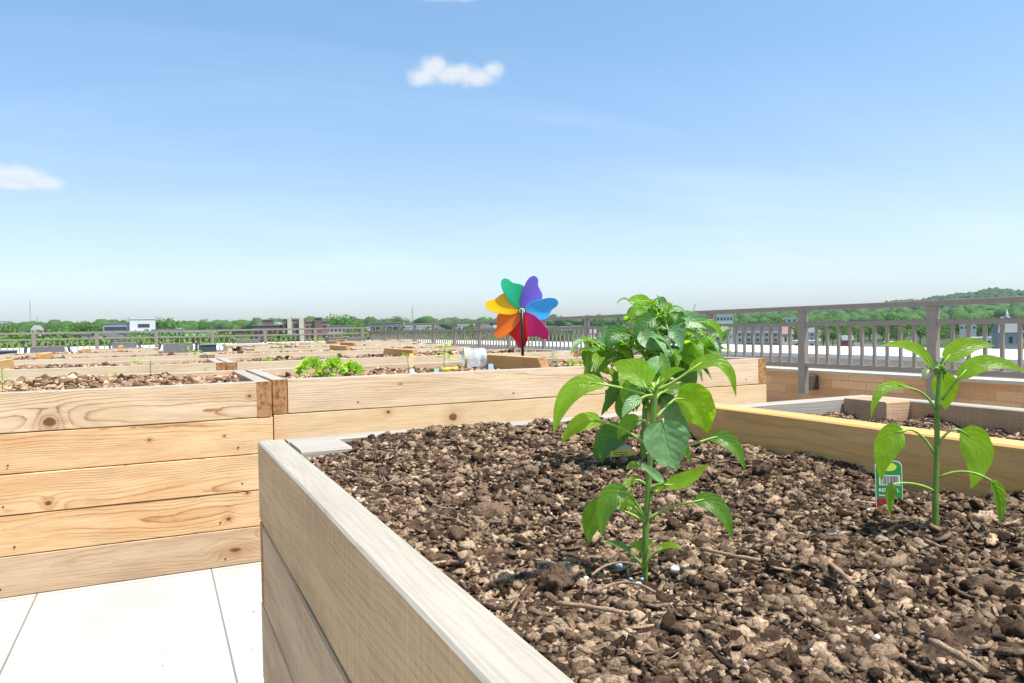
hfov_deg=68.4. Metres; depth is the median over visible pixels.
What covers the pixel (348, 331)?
tree
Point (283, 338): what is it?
tree
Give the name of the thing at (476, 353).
plastic jug
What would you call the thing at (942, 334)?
tree
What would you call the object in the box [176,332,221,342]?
tree
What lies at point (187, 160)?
sky
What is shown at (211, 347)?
side table
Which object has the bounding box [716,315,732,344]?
building
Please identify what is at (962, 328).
building
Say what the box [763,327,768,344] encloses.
townhouse
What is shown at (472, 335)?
tree
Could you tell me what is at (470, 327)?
tree
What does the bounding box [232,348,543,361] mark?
soil
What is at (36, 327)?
house
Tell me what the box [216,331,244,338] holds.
building
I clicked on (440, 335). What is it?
tree
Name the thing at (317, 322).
apartment building
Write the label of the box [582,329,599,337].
house
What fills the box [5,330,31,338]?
tree
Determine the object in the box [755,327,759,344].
townhouse
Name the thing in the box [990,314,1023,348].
house
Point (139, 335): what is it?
tree
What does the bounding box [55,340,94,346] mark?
tree
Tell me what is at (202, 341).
tree
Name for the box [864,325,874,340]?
tree
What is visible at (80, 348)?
roof block
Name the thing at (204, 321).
tree
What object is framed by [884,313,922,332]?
tree
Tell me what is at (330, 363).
lettuce
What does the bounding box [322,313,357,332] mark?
tree
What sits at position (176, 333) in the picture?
building
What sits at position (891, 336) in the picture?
tree
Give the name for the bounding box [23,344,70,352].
wicker chair
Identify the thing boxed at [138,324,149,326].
window
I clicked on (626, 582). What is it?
twig
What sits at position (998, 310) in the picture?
woods
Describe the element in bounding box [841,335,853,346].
house
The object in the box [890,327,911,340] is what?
tree
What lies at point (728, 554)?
twig
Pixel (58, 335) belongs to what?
tree
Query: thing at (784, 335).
house
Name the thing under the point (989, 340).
building
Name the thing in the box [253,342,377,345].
soil
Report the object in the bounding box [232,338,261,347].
wicker chair
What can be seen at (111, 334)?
house
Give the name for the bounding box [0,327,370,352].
railing
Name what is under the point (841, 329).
tree
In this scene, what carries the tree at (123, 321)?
on the ground
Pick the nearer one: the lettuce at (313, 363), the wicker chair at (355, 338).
the lettuce at (313, 363)
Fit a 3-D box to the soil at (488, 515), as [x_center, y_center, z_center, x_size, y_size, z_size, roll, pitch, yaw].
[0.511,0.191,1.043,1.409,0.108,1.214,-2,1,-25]
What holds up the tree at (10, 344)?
on the ground
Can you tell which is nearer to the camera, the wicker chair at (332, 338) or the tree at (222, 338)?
the wicker chair at (332, 338)
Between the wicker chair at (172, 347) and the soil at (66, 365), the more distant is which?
the wicker chair at (172, 347)
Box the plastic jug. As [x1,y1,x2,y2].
[461,348,486,366]
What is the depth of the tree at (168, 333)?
216.84 m
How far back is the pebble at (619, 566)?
0.63 m
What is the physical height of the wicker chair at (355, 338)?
0.769 m
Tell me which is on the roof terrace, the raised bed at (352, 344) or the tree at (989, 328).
the raised bed at (352, 344)
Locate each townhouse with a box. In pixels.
[733,327,741,344]
[742,327,750,344]
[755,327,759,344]
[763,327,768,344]
[772,327,778,344]
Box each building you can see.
[40,334,78,337]
[78,333,102,341]
[102,318,157,336]
[151,329,185,336]
[185,331,215,338]
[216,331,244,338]
[252,317,327,341]
[328,325,353,337]
[369,322,403,333]
[405,325,435,334]
[457,324,475,328]
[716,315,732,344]
[782,317,797,330]
[793,340,814,345]
[959,324,975,337]
[971,337,991,347]
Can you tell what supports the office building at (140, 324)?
on the ground
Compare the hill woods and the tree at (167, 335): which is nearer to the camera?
the tree at (167, 335)
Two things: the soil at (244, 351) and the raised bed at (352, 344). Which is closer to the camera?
the soil at (244, 351)
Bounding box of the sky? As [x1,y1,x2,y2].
[0,0,1023,322]
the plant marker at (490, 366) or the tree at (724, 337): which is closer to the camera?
the plant marker at (490, 366)
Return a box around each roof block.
[2,341,324,352]
[366,339,1023,378]
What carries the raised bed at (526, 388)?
on the roof terrace
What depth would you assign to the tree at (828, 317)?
552.61 m
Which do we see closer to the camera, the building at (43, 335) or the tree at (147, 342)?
the tree at (147, 342)
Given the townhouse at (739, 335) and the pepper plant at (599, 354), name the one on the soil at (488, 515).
the pepper plant at (599, 354)
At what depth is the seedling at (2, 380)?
2.94 m
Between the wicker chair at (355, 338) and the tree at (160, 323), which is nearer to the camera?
the wicker chair at (355, 338)
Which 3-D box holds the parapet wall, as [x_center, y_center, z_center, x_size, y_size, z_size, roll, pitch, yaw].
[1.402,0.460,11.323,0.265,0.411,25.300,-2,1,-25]
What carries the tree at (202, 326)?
on the ground
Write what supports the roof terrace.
on the building core
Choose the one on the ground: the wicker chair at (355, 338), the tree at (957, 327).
the tree at (957, 327)
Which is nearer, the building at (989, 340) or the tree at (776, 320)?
the building at (989, 340)
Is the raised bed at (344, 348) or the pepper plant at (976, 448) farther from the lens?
the raised bed at (344, 348)
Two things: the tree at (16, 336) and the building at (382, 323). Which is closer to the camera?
the tree at (16, 336)
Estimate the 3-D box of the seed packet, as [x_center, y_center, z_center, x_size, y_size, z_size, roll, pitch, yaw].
[-0.316,0.144,3.963,0.124,0.016,0.040,-2,1,-31]
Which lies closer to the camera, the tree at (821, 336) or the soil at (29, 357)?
the soil at (29, 357)
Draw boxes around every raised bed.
[0,348,163,357]
[0,358,224,378]
[0,370,272,597]
[1,352,205,363]
[78,345,158,351]
[202,345,474,358]
[216,348,578,370]
[222,343,267,351]
[241,342,454,350]
[244,341,420,346]
[246,354,766,440]
[258,395,1023,682]
[268,339,413,343]
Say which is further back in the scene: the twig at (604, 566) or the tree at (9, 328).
the tree at (9, 328)
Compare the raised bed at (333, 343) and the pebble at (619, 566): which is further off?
the raised bed at (333, 343)
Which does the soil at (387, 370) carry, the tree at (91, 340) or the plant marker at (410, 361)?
the plant marker at (410, 361)
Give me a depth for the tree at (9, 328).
356.42 m
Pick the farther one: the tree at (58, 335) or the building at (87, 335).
the building at (87, 335)
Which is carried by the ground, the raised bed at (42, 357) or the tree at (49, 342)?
the tree at (49, 342)
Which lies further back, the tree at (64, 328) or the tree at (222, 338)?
the tree at (64, 328)
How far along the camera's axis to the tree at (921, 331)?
360.83 m
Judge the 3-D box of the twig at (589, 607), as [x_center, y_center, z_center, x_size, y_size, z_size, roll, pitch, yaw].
[0.053,0.184,0.521,0.052,0.007,0.005,0,1,35]
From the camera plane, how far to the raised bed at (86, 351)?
8.56 m
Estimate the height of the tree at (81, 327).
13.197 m
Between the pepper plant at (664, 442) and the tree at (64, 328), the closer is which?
the pepper plant at (664, 442)
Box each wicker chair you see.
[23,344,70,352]
[108,341,142,347]
[158,341,197,352]
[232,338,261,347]
[325,336,348,340]
[343,336,368,340]
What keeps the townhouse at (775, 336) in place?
on the ground
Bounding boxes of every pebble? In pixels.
[615,563,622,568]
[670,565,679,571]
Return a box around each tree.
[0,322,29,335]
[1,341,16,347]
[4,332,34,338]
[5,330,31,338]
[15,334,41,345]
[16,337,61,347]
[36,329,112,346]
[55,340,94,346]
[57,325,78,331]
[68,322,93,331]
[69,320,102,331]
[73,339,105,346]
[75,333,105,343]
[80,333,117,345]
[114,318,129,330]
[116,334,152,344]
[117,333,152,343]
[122,330,164,340]
[129,329,175,342]
[139,338,176,344]
[152,332,182,342]
[155,317,182,328]
[158,332,206,342]
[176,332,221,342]
[180,332,223,343]
[190,319,210,329]
[197,322,209,329]
[204,333,239,342]
[228,332,252,342]
[259,331,293,341]
[277,332,297,341]
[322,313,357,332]
[336,329,358,337]
[351,320,367,331]
[389,316,411,323]
[424,331,452,339]
[442,328,489,340]
[460,323,482,334]
[547,330,578,341]
[592,318,606,325]
[716,333,733,342]
[759,314,787,322]
[792,326,797,345]
[817,314,837,321]
[818,329,831,345]
[823,330,840,345]
[830,326,845,332]
[843,320,868,342]
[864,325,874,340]
[875,319,890,334]
[876,326,889,340]
[882,329,907,340]
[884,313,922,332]
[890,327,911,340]
[910,325,925,344]
[925,324,949,341]
[946,315,989,332]
[952,324,959,334]
[976,324,982,336]
[976,324,993,336]
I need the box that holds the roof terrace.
[0,561,263,682]
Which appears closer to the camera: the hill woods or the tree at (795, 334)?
the tree at (795, 334)
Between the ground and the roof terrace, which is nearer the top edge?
the ground
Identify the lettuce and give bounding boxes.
[294,356,324,377]
[318,356,347,376]
[339,359,364,375]
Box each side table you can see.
[0,349,18,354]
[198,343,216,352]
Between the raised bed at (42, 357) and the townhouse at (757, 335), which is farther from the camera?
the townhouse at (757, 335)
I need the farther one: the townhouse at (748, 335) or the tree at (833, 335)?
the tree at (833, 335)
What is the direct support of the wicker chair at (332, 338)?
on the roof terrace
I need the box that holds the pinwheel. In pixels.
[485,276,557,355]
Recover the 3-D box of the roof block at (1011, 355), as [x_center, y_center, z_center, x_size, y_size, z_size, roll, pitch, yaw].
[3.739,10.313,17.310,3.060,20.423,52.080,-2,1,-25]
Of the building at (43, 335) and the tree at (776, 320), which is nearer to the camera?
the building at (43, 335)
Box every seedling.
[0,366,10,391]
[434,340,455,359]
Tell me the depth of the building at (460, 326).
409.98 m
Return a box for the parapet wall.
[579,356,1023,407]
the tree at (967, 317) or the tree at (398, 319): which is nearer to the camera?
the tree at (967, 317)
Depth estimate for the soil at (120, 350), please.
8.87 m
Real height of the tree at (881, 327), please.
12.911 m
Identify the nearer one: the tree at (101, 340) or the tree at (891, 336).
the tree at (101, 340)
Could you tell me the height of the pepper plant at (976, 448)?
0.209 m
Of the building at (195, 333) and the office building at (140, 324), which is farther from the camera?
the office building at (140, 324)
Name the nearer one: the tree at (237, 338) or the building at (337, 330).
the tree at (237, 338)
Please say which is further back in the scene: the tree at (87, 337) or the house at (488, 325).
the house at (488, 325)
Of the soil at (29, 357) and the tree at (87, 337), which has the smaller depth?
the soil at (29, 357)
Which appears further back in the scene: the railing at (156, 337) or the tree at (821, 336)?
the tree at (821, 336)
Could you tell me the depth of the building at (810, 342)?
349.85 m
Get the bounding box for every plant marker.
[409,353,412,367]
[488,364,492,369]
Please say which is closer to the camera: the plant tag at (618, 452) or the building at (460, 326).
the plant tag at (618, 452)
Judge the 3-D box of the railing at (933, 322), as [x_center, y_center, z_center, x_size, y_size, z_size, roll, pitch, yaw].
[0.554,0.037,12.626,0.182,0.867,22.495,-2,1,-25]
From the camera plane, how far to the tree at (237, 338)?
220.04 m
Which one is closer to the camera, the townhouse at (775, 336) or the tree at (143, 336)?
the tree at (143, 336)
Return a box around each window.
[104,327,125,329]
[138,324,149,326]
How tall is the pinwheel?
0.545 m
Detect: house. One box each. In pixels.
[30,324,43,338]
[102,330,119,341]
[481,323,494,338]
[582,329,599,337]
[778,321,793,345]
[808,327,820,340]
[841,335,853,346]
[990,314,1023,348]
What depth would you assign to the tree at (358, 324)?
453.21 m
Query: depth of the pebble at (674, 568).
0.62 m
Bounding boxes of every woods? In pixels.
[0,303,1023,335]
[735,287,1023,313]
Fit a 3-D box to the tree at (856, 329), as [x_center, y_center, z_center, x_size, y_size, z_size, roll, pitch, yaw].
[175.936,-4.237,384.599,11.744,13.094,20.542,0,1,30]
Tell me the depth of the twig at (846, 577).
0.58 m
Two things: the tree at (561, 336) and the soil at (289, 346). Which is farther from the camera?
the tree at (561, 336)
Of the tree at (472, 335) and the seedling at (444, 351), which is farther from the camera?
the tree at (472, 335)
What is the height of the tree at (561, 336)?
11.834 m
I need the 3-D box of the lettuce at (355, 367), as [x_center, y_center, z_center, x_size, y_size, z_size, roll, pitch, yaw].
[-0.749,0.123,3.519,0.119,0.080,0.098,-1,1,-5]
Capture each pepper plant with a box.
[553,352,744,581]
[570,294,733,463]
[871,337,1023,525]
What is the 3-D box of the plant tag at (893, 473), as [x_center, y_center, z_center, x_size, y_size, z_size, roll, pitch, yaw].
[0.412,0.168,0.822,0.029,0.074,0.002,1,-6,0]
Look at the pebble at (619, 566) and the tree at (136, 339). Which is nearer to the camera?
the pebble at (619, 566)
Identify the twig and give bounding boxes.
[555,601,622,613]
[591,561,640,575]
[599,581,655,592]
[699,547,760,561]
[828,559,853,584]
[927,637,988,674]
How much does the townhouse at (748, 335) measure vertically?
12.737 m
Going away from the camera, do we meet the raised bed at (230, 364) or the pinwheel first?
the pinwheel
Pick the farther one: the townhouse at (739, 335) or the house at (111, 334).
the house at (111, 334)
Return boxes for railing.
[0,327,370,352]
[369,296,1023,400]
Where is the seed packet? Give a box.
[442,367,463,369]
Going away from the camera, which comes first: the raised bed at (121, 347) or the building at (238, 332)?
the raised bed at (121, 347)
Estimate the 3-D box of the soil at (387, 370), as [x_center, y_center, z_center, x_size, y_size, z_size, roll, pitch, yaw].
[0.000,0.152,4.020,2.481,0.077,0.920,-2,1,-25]
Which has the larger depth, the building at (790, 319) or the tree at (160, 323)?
the building at (790, 319)
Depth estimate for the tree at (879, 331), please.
415.42 m
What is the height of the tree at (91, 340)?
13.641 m
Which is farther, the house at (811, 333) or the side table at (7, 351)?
the house at (811, 333)
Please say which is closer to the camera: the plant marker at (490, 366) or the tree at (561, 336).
the plant marker at (490, 366)
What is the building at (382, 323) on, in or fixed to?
on the ground
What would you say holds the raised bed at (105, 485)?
on the roof terrace
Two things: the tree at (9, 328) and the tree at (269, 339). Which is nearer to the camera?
the tree at (269, 339)
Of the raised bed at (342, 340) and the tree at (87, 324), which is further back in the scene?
the tree at (87, 324)
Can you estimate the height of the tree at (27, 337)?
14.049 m
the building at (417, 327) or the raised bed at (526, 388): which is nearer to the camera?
the raised bed at (526, 388)
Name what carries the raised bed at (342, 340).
on the roof terrace
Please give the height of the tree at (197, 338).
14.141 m
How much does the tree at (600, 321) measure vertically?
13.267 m
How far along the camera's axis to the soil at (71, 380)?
3.15 m
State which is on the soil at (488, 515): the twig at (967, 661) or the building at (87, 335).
the twig at (967, 661)
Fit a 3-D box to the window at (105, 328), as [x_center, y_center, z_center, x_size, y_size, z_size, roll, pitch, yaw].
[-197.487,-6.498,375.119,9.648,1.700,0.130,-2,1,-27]
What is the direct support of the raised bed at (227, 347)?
on the roof terrace
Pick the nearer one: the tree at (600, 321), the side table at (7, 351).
the side table at (7, 351)
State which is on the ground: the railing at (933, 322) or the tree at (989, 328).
the tree at (989, 328)
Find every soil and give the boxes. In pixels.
[0,352,187,359]
[0,360,208,369]
[0,372,243,391]
[15,349,146,354]
[219,346,446,353]
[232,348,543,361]
[252,343,422,348]
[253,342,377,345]
[272,358,645,378]
[306,412,1023,682]
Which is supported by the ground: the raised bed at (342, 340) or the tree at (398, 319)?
the tree at (398, 319)
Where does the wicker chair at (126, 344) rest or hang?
on the roof terrace
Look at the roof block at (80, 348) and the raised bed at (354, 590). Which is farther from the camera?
the roof block at (80, 348)
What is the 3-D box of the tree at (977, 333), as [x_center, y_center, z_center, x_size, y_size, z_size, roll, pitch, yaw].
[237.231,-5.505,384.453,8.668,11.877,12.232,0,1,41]
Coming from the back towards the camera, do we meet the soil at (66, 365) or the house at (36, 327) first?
the house at (36, 327)
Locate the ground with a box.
[356,325,1023,348]
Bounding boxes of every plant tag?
[610,445,632,460]
[875,461,902,506]
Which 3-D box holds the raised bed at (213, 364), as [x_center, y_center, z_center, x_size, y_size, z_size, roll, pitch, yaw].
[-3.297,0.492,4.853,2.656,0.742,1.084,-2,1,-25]

